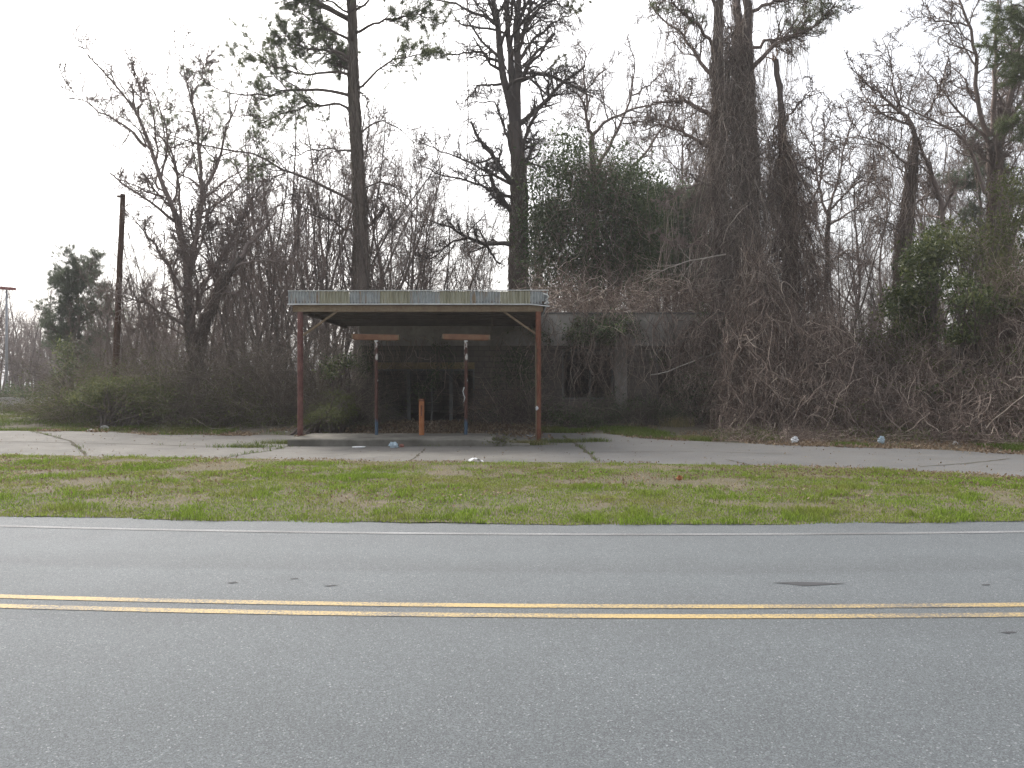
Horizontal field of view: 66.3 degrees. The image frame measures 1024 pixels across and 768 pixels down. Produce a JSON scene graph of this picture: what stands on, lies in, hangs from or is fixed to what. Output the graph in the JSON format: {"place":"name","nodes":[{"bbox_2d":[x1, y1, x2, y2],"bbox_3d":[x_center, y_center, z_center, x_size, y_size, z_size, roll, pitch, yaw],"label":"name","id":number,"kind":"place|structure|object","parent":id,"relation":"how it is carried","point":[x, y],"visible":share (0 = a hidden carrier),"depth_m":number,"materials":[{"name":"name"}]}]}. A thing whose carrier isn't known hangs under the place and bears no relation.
{"place":"outdoors","nodes":[
{"label":"outdoors","id":0,"kind":"place"},
{"bbox_2d":[0,385,1010,452],"bbox_3d":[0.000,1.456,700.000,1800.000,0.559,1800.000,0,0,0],"label":"ground","id":1,"kind":"structure","parent":0,"point":[437,416],"depth_m":25.91,"materials":[{"name":"soil"}]},
{"bbox_2d":[35,332,87,411],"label":"shrub","id":2,"kind":"object","parent":1,"relation":"on","point":[64,351],"visible":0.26,"depth_m":35.49,"materials":[{"name":"green plant"}]},
{"bbox_2d":[27,241,129,379],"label":"young pine","id":3,"kind":"object","parent":1,"relation":"on","point":[64,280],"visible":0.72,"depth_m":43.59,"materials":[{"name":"green plant"}]},
{"bbox_2d":[63,270,123,381],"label":"bare sapling","id":4,"kind":"object","parent":1,"relation":"on","point":[68,319],"visible":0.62,"depth_m":37.35,"materials":[{"name":"brown plant"}]},
{"bbox_2d":[72,241,144,375],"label":"bare sapling","id":5,"kind":"object","parent":1,"relation":"on","point":[103,322],"visible":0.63,"depth_m":36.31,"materials":[{"name":"brown plant"}]},
{"bbox_2d":[46,371,182,426],"bbox_3d":[-14.674,0.580,29.533,5.828,2.190,5.120,0,0,0],"label":"shrub","id":6,"kind":"object","parent":1,"relation":"on","point":[74,398],"visible":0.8,"depth_m":28.89,"materials":[{"name":"green plant"}]},
{"bbox_2d":[112,194,125,383],"bbox_3d":[-17.593,-3.428,35.001,0.629,10.107,0.302,0,0,0],"label":"utility pole","id":7,"kind":"object","parent":1,"relation":"on","point":[119,273],"visible":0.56,"depth_m":34.90,"materials":[{"name":"brown wood"}]},
{"bbox_2d":[82,243,160,372],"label":"bare sapling","id":8,"kind":"object","parent":1,"relation":"on","point":[113,306],"visible":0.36,"depth_m":41.10,"materials":[{"name":"brown plant"}]},
{"bbox_2d":[0,281,245,428],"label":"thicket","id":9,"kind":"object","parent":1,"relation":"on","point":[52,409],"visible":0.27,"depth_m":31.88,"materials":[{"name":"plant"}]},
{"bbox_2d":[96,201,171,379],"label":"bare sapling","id":10,"kind":"object","parent":1,"relation":"on","point":[138,307],"visible":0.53,"depth_m":39.63,"materials":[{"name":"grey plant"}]},
{"bbox_2d":[112,229,180,368],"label":"bare tree","id":11,"kind":"object","parent":1,"relation":"on","point":[144,258],"visible":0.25,"depth_m":52.38,"materials":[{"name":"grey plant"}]},
{"bbox_2d":[111,217,181,378],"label":"bare sapling","id":12,"kind":"object","parent":1,"relation":"on","point":[152,291],"visible":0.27,"depth_m":41.23,"materials":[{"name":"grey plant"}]},
{"bbox_2d":[55,1,287,386],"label":"bare tree","id":13,"kind":"object","parent":1,"relation":"on","point":[185,251],"visible":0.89,"depth_m":33.64,"materials":[{"name":"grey plant"}]},
{"bbox_2d":[149,223,224,387],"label":"bare tree","id":14,"kind":"object","parent":1,"relation":"on","point":[178,336],"visible":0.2,"depth_m":54.61,"materials":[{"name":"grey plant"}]},
{"bbox_2d":[28,274,401,433],"bbox_3d":[-11.863,-1.842,31.792,13.721,7.464,15.835,0,0,-40],"label":"thicket","id":15,"kind":"object","parent":1,"relation":"on","point":[181,413],"visible":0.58,"depth_m":29.03,"materials":[{"name":"plant"}]},
{"bbox_2d":[166,107,294,354],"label":"bare sapling","id":16,"kind":"object","parent":1,"relation":"on","point":[204,156],"visible":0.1,"depth_m":49.71,"materials":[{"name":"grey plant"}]},
{"bbox_2d":[184,153,278,374],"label":"bare sapling","id":17,"kind":"object","parent":1,"relation":"on","point":[225,314],"visible":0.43,"depth_m":34.22,"materials":[{"name":"brown plant"}]},
{"bbox_2d":[148,145,339,361],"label":"bare sapling","id":18,"kind":"object","parent":1,"relation":"on","point":[263,239],"visible":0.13,"depth_m":48.97,"materials":[{"name":"brown plant"}]},
{"bbox_2d":[178,91,321,370],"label":"bare tree","id":19,"kind":"object","parent":1,"relation":"on","point":[237,168],"visible":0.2,"depth_m":50.06,"materials":[{"name":"brown plant"}]},
{"bbox_2d":[186,179,319,402],"bbox_3d":[-10.410,-3.526,32.732,5.804,10.384,3.202,0,0,14],"label":"vine laden tree","id":20,"kind":"object","parent":1,"relation":"on","point":[235,262],"visible":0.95,"depth_m":32.37,"materials":[{"name":"brown plant"}]},
{"bbox_2d":[173,152,336,366],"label":"bare sapling","id":21,"kind":"object","parent":1,"relation":"on","point":[297,207],"visible":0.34,"depth_m":41.46,"materials":[{"name":"brown plant"}]},
{"bbox_2d":[195,215,347,368],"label":"bare sapling","id":22,"kind":"object","parent":1,"relation":"on","point":[322,273],"visible":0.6,"depth_m":34.05,"materials":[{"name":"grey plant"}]},
{"bbox_2d":[203,168,339,371],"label":"bare sapling","id":23,"kind":"object","parent":1,"relation":"on","point":[261,270],"visible":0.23,"depth_m":41.19,"materials":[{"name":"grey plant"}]},
{"bbox_2d":[209,115,352,377],"bbox_3d":[-11.080,-5.369,38.653,6.952,14.049,8.678,0,0,-9],"label":"bare sapling","id":24,"kind":"object","parent":1,"relation":"on","point":[317,250],"visible":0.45,"depth_m":36.33,"materials":[{"name":"brown plant"}]},
{"bbox_2d":[241,151,322,364],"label":"bare sapling","id":25,"kind":"object","parent":1,"relation":"on","point":[267,310],"visible":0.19,"depth_m":44.56,"materials":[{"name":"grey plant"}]},
{"bbox_2d":[224,125,352,376],"bbox_3d":[-10.523,-5.290,37.933,5.955,13.887,5.222,0,0,-11],"label":"bare sapling","id":26,"kind":"object","parent":1,"relation":"on","point":[273,289],"visible":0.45,"depth_m":37.04,"materials":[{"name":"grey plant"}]},
{"bbox_2d":[129,0,457,397],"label":"tall pine","id":27,"kind":"object","parent":1,"relation":"on","point":[340,58],"visible":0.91,"depth_m":35.77,"materials":[{"name":"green plant"}]},
{"bbox_2d":[144,289,445,434],"bbox_3d":[-8.763,-1.018,31.381,11.697,5.736,16.627,0,0,-33],"label":"thicket","id":28,"kind":"object","parent":1,"relation":"on","point":[283,411],"visible":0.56,"depth_m":28.15,"materials":[{"name":"plant"}]},
{"bbox_2d":[212,174,379,375],"bbox_3d":[-9.459,-4.362,34.924,7.232,11.707,5.793,0,0,-36],"label":"bare sapling","id":29,"kind":"object","parent":1,"relation":"on","point":[342,266],"visible":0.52,"depth_m":35.08,"materials":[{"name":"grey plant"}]},
{"bbox_2d":[284,388,363,434],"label":"shrub","id":30,"kind":"object","parent":1,"relation":"on","point":[333,415],"visible":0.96,"depth_m":24.43,"materials":[{"name":"green plant"}]},
{"bbox_2d":[308,350,359,405],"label":"shrub","id":31,"kind":"object","parent":1,"relation":"on","point":[330,366],"visible":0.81,"depth_m":26.87,"materials":[{"name":"green plant"}]},
{"bbox_2d":[262,110,415,346],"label":"bare tree","id":32,"kind":"object","parent":1,"relation":"on","point":[344,219],"visible":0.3,"depth_m":46.23,"materials":[{"name":"brown plant"}]},
{"bbox_2d":[278,359,417,432],"bbox_3d":[-5.579,0.418,26.922,5.121,2.555,5.715,0,0,0],"label":"thicket","id":33,"kind":"object","parent":1,"relation":"on","point":[369,410],"visible":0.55,"depth_m":26.18,"materials":[{"name":"plant"}]},
{"bbox_2d":[269,128,442,368],"bbox_3d":[-7.358,-5.071,38.964,9.824,13.436,5.072,0,0,-20],"label":"bare sapling","id":34,"kind":"object","parent":1,"relation":"on","point":[327,246],"visible":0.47,"depth_m":38.28,"materials":[{"name":"brown plant"}]},
{"bbox_2d":[300,54,422,367],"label":"bare sapling","id":35,"kind":"object","parent":1,"relation":"on","point":[372,239],"visible":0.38,"depth_m":41.28,"materials":[{"name":"brown plant"}]},
{"bbox_2d":[243,18,482,365],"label":"bare sapling","id":36,"kind":"object","parent":1,"relation":"on","point":[302,180],"visible":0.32,"depth_m":43.70,"materials":[{"name":"brown plant"}]},
{"bbox_2d":[309,125,419,342],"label":"bare sapling","id":37,"kind":"object","parent":1,"relation":"on","point":[344,179],"visible":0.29,"depth_m":40.83,"materials":[{"name":"brown plant"}]},
{"bbox_2d":[287,62,444,374],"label":"bare sapling","id":38,"kind":"object","parent":1,"relation":"on","point":[365,155],"visible":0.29,"depth_m":44.68,"materials":[{"name":"brown plant"}]},
{"bbox_2d":[268,93,480,354],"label":"bare sapling","id":39,"kind":"object","parent":1,"relation":"on","point":[333,211],"visible":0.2,"depth_m":48.34,"materials":[{"name":"brown plant"}]},
{"bbox_2d":[335,108,420,289],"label":"bare tree","id":40,"kind":"object","parent":1,"relation":"on","point":[386,225],"visible":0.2,"depth_m":48.48,"materials":[{"name":"brown plant"}]},
{"bbox_2d":[301,122,461,289],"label":"bare sapling","id":41,"kind":"object","parent":1,"relation":"on","point":[379,257],"visible":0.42,"depth_m":43.51,"materials":[{"name":"brown plant"}]},
{"bbox_2d":[327,135,440,328],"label":"bare sapling","id":42,"kind":"object","parent":1,"relation":"on","point":[373,282],"visible":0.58,"depth_m":35.62,"materials":[{"name":"brown plant"}]},
{"bbox_2d":[373,138,457,289],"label":"bare sapling","id":43,"kind":"object","parent":1,"relation":"on","point":[399,160],"visible":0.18,"depth_m":51.91,"materials":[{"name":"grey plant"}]},
{"bbox_2d":[370,181,464,289],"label":"bare tree","id":44,"kind":"object","parent":1,"relation":"on","point":[430,244],"visible":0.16,"depth_m":53.63,"materials":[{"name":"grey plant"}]},
{"bbox_2d":[363,125,481,289],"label":"bare tree","id":45,"kind":"object","parent":1,"relation":"on","point":[414,200],"visible":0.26,"depth_m":56.15,"materials":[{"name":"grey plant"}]},
{"bbox_2d":[371,225,476,289],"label":"bare sapling","id":46,"kind":"object","parent":1,"relation":"on","point":[378,250],"visible":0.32,"depth_m":41.70,"materials":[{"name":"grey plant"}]},
{"bbox_2d":[376,156,473,289],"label":"bare sapling","id":47,"kind":"object","parent":1,"relation":"on","point":[447,279],"visible":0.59,"depth_m":40.91,"materials":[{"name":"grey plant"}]},
{"bbox_2d":[395,173,508,289],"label":"bare sapling","id":48,"kind":"object","parent":1,"relation":"on","point":[474,276],"visible":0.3,"depth_m":45.56,"materials":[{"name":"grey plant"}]},
{"bbox_2d":[443,190,510,289],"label":"bare tree","id":49,"kind":"object","parent":1,"relation":"on","point":[479,259],"visible":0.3,"depth_m":55.92,"materials":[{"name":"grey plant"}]},
{"bbox_2d":[0,271,955,394],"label":"woods","id":50,"kind":"object","parent":1,"relation":"on","point":[29,354],"visible":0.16,"depth_m":84.63,"materials":[{"name":"brown plant"}]},
{"bbox_2d":[408,0,607,289],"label":"tall bare tree","id":51,"kind":"object","parent":1,"relation":"on","point":[511,90],"visible":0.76,"depth_m":39.58,"materials":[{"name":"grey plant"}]},
{"bbox_2d":[427,355,592,428],"bbox_3d":[-0.186,0.186,26.968,5.444,2.779,4.775,0,0,-28],"label":"thicket","id":52,"kind":"object","parent":1,"relation":"on","point":[495,403],"visible":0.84,"depth_m":26.71,"materials":[{"name":"brown plant"}]},
{"bbox_2d":[0,418,1023,506],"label":"leaf litter","id":53,"kind":"object","parent":1,"relation":"on","point":[453,425],"visible":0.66,"depth_m":18.12,"materials":[{"name":"brown plant"}]},
{"bbox_2d":[0,410,1023,460],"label":"weeds","id":54,"kind":"object","parent":1,"relation":"on","point":[647,431],"visible":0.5,"depth_m":24.58,"materials":[{"name":"green plant"}]},
{"bbox_2d":[482,102,576,311],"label":"bare tree","id":55,"kind":"object","parent":1,"relation":"on","point":[552,135],"visible":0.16,"depth_m":50.36,"materials":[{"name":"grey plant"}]},
{"bbox_2d":[360,312,767,422],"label":"abandoned building","id":56,"kind":"structure","parent":1,"relation":"on","point":[476,350],"depth_m":28.20,"materials":[{"name":"grey concrete"}]},
{"bbox_2d":[328,229,792,409],"bbox_3d":[1.822,-2.312,29.917,16.948,7.152,9.026,0,0,0],"label":"climbing vine","id":57,"kind":"object","parent":56,"relation":"attached to","point":[604,326],"visible":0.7,"depth_m":27.80,"materials":[{"name":"brown plant"}]},
{"bbox_2d":[476,115,700,397],"bbox_3d":[3.770,-6.253,39.264,11.100,15.333,11.102,0,0,0],"label":"evergreen tree","id":58,"kind":"object","parent":1,"relation":"on","point":[600,190],"visible":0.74,"depth_m":37.62,"materials":[{"name":"green plant"}]},
{"bbox_2d":[540,42,664,309],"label":"bare tree","id":59,"kind":"object","parent":1,"relation":"on","point":[607,85],"visible":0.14,"depth_m":54.34,"materials":[{"name":"brown plant"}]},
{"bbox_2d":[543,78,672,308],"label":"bare tree","id":60,"kind":"object","parent":1,"relation":"on","point":[608,153],"visible":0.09,"depth_m":58.10,"materials":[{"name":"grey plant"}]},
{"bbox_2d":[462,355,758,428],"bbox_3d":[3.191,0.355,27.274,9.748,2.793,4.864,0,0,0],"label":"thicket","id":61,"kind":"object","parent":1,"relation":"on","point":[646,416],"visible":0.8,"depth_m":26.68,"materials":[{"name":"plant"}]},
{"bbox_2d":[555,28,710,304],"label":"bare tree","id":62,"kind":"object","parent":1,"relation":"on","point":[612,118],"visible":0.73,"depth_m":43.17,"materials":[{"name":"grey plant"}]},
{"bbox_2d":[615,170,713,311],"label":"evergreen tree","id":63,"kind":"object","parent":1,"relation":"on","point":[683,221],"visible":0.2,"depth_m":42.96,"materials":[{"name":"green plant"}]},
{"bbox_2d":[627,35,731,310],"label":"bare tree","id":64,"kind":"object","parent":1,"relation":"on","point":[663,157],"visible":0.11,"depth_m":55.80,"materials":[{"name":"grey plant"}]},
{"bbox_2d":[652,270,735,427],"bbox_3d":[6.449,-1.219,27.407,3.410,5.784,3.466,0,0,0],"label":"vine mound","id":65,"kind":"object","parent":1,"relation":"on","point":[688,372],"visible":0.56,"depth_m":27.29,"materials":[{"name":"brown plant"}]},
{"bbox_2d":[669,86,764,311],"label":"bare tree","id":66,"kind":"object","parent":1,"relation":"on","point":[693,130],"visible":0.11,"depth_m":49.05,"materials":[{"name":"brown plant"}]},
{"bbox_2d":[612,0,863,420],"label":"vine covered tree","id":67,"kind":"object","parent":1,"relation":"on","point":[736,93],"visible":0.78,"depth_m":29.44,"materials":[{"name":"brown plant"}]},
{"bbox_2d":[697,211,828,437],"bbox_3d":[8.156,-2.345,25.819,4.578,7.930,6.522,0,0,0],"label":"vine mound","id":68,"kind":"object","parent":1,"relation":"on","point":[768,290],"visible":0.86,"depth_m":25.82,"materials":[{"name":"brown plant"}]},
{"bbox_2d":[691,55,861,315],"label":"bare tree","id":69,"kind":"object","parent":1,"relation":"on","point":[775,101],"visible":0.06,"depth_m":47.04,"materials":[{"name":"brown plant"}]},
{"bbox_2d":[732,47,870,421],"bbox_3d":[10.377,-5.237,28.381,5.446,14.774,5.478,0,0,16],"label":"broken snag","id":70,"kind":"object","parent":1,"relation":"on","point":[794,192],"visible":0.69,"depth_m":28.87,"materials":[{"name":"brown plant"}]},
{"bbox_2d":[764,250,893,440],"bbox_3d":[9.909,-1.416,24.720,4.176,6.061,5.884,0,0,24],"label":"vine mound","id":71,"kind":"object","parent":1,"relation":"on","point":[827,356],"visible":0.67,"depth_m":24.69,"materials":[{"name":"brown plant"}]},
{"bbox_2d":[761,84,897,319],"bbox_3d":[13.413,-5.769,33.684,5.702,14.174,3.973,0,0,0],"label":"bare tree","id":72,"kind":"object","parent":1,"relation":"on","point":[856,179],"visible":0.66,"depth_m":33.22,"materials":[{"name":"brown plant"}]},
{"bbox_2d":[807,198,862,355],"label":"bare sapling","id":73,"kind":"object","parent":1,"relation":"on","point":[846,266],"visible":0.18,"depth_m":33.21,"materials":[{"name":"brown plant"}]},
{"bbox_2d":[775,165,899,347],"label":"bare sapling","id":74,"kind":"object","parent":1,"relation":"on","point":[870,274],"visible":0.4,"depth_m":38.65,"materials":[{"name":"brown plant"}]},
{"bbox_2d":[805,119,901,335],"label":"bare tree","id":75,"kind":"object","parent":1,"relation":"on","point":[855,227],"visible":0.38,"depth_m":44.83,"materials":[{"name":"brown plant"}]},
{"bbox_2d":[700,416,1019,442],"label":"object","id":76,"kind":"object","parent":1,"relation":"on","point":[742,437],"visible":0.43,"depth_m":22.36,"materials":[{"name":"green plant"}]},
{"bbox_2d":[832,143,903,336],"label":"bare tree","id":77,"kind":"object","parent":1,"relation":"on","point":[876,279],"visible":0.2,"depth_m":54.43,"materials":[{"name":"brown plant"}]},
{"bbox_2d":[833,239,917,358],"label":"bare sapling","id":78,"kind":"object","parent":1,"relation":"on","point":[877,301],"visible":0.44,"depth_m":39.03,"materials":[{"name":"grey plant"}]},
{"bbox_2d":[803,279,985,441],"bbox_3d":[11.285,-0.861,24.338,5.642,5.309,7.076,0,0,0],"label":"vine mound","id":79,"kind":"object","parent":1,"relation":"on","point":[883,353],"visible":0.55,"depth_m":24.15,"materials":[{"name":"brown plant"}]},
{"bbox_2d":[832,169,968,343],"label":"bare sapling","id":80,"kind":"object","parent":1,"relation":"on","point":[852,233],"visible":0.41,"depth_m":41.31,"materials":[{"name":"brown plant"}]},
{"bbox_2d":[831,34,977,349],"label":"bare tree","id":81,"kind":"object","parent":1,"relation":"on","point":[934,145],"visible":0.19,"depth_m":51.97,"materials":[{"name":"brown plant"}]},
{"bbox_2d":[817,25,992,341],"bbox_3d":[15.321,-6.560,30.971,6.976,16.061,4.099,0,0,0],"label":"crooked tree","id":82,"kind":"object","parent":1,"relation":"on","point":[906,216],"visible":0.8,"depth_m":30.77,"materials":[{"name":"brown plant"}]},
{"bbox_2d":[870,218,971,374],"bbox_3d":[13.673,-2.246,26.482,3.147,7.121,5.340,0,0,34],"label":"ivy bush","id":83,"kind":"object","parent":1,"relation":"on","point":[913,293],"visible":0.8,"depth_m":25.87,"materials":[{"name":"green plant"}]},
{"bbox_2d":[862,291,1023,445],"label":"vine mound","id":84,"kind":"object","parent":1,"relation":"on","point":[943,359],"visible":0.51,"depth_m":22.86,"materials":[{"name":"brown plant"}]},
{"bbox_2d":[881,53,1023,362],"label":"bare tree","id":85,"kind":"object","parent":1,"relation":"on","point":[951,161],"visible":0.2,"depth_m":45.41,"materials":[{"name":"brown plant"}]},
{"bbox_2d":[898,0,1023,281],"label":"bare tree","id":86,"kind":"object","parent":1,"relation":"on","point":[992,154],"visible":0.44,"depth_m":33.65,"materials":[{"name":"brown plant"}]},
{"bbox_2d":[902,262,1023,405],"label":"ivy bush","id":87,"kind":"object","parent":1,"relation":"on","point":[965,303],"visible":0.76,"depth_m":23.11,"materials":[{"name":"green plant"}]},
{"bbox_2d":[905,161,1023,345],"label":"evergreen shrub","id":88,"kind":"object","parent":1,"relation":"on","point":[1008,232],"visible":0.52,"depth_m":27.42,"materials":[{"name":"green plant"}]},
{"bbox_2d":[917,27,1023,277],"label":"bare tree","id":89,"kind":"object","parent":1,"relation":"on","point":[987,101],"visible":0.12,"depth_m":43.37,"materials":[{"name":"brown plant"}]},
{"bbox_2d":[924,116,1023,288],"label":"pine tree","id":90,"kind":"object","parent":1,"relation":"on","point":[969,185],"visible":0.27,"depth_m":41.58,"materials":[{"name":"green plant"}]},
{"bbox_2d":[926,204,1023,444],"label":"vine mound","id":91,"kind":"object","parent":1,"relation":"on","point":[1013,334],"visible":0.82,"depth_m":22.59,"materials":[{"name":"brown plant"}]},
{"bbox_2d":[972,0,1023,146],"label":"pine tree","id":92,"kind":"object","parent":1,"relation":"on","point":[1014,18],"visible":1,"depth_m":30.91,"materials":[{"name":"green plant"}]},
{"bbox_2d":[0,516,1023,767],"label":"road","id":93,"kind":"structure","parent":0,"point":[88,688],"depth_m":4.72,"materials":[{"name":"grey asphalt"}]},
{"bbox_2d":[0,604,1023,617],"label":"yellow line","id":94,"kind":"object","parent":93,"relation":"on","point":[542,615],"visible":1,"depth_m":5.42,"materials":[{"name":"paint"}]},
{"bbox_2d":[0,594,1023,607],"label":"yellow line","id":95,"kind":"object","parent":93,"relation":"on","point":[524,605],"visible":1,"depth_m":5.67,"materials":[{"name":"paint"}]},
{"bbox_2d":[0,525,1023,534],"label":"white line","id":96,"kind":"object","parent":93,"relation":"on","point":[519,533],"visible":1,"depth_m":8.36,"materials":[{"name":"paint"}]},
{"bbox_2d":[0,431,1023,476],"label":"driveway","id":97,"kind":"structure","parent":0,"point":[748,453],"depth_m":18.24,"materials":[{"name":"concrete"}]},
{"bbox_2d":[287,433,529,445],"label":"pump island","id":98,"kind":"structure","parent":97,"relation":"on","point":[386,439],"depth_m":20.08,"materials":[{"name":"concrete"}]},
{"bbox_2d":[352,334,399,434],"bbox_3d":[-3.815,0.047,21.950,1.326,2.909,0.200,0,0,0],"label":"island lamp","id":99,"kind":"object","parent":98,"relation":"on","point":[377,337],"visible":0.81,"depth_m":21.91,"materials":[{"name":"metal"}]},
{"bbox_2d":[442,334,489,434],"bbox_3d":[-1.280,0.048,21.950,1.336,2.911,0.200,0,0,0],"label":"island lamp","id":100,"kind":"object","parent":98,"relation":"on","point":[467,337],"visible":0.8,"depth_m":21.91,"materials":[{"name":"metal"}]},
{"bbox_2d":[287,290,548,441],"bbox_3d":[-2.548,-0.434,24.730,7.144,4.269,6.840,0,0,0],"label":"canopy","id":101,"kind":"object","parent":97,"relation":"on","point":[347,308],"visible":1,"depth_m":21.44,"materials":[{"name":"metal"}]},
{"bbox_2d":[0,452,1023,525],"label":"verge","id":102,"kind":"structure","parent":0,"point":[696,483],"depth_m":10.73,"materials":[{"name":"plant"}]},
{"bbox_2d":[0,0,1023,384],"label":"sky","id":103,"kind":"structure","parent":0,"point":[50,194],"materials":[{"name":"white"}]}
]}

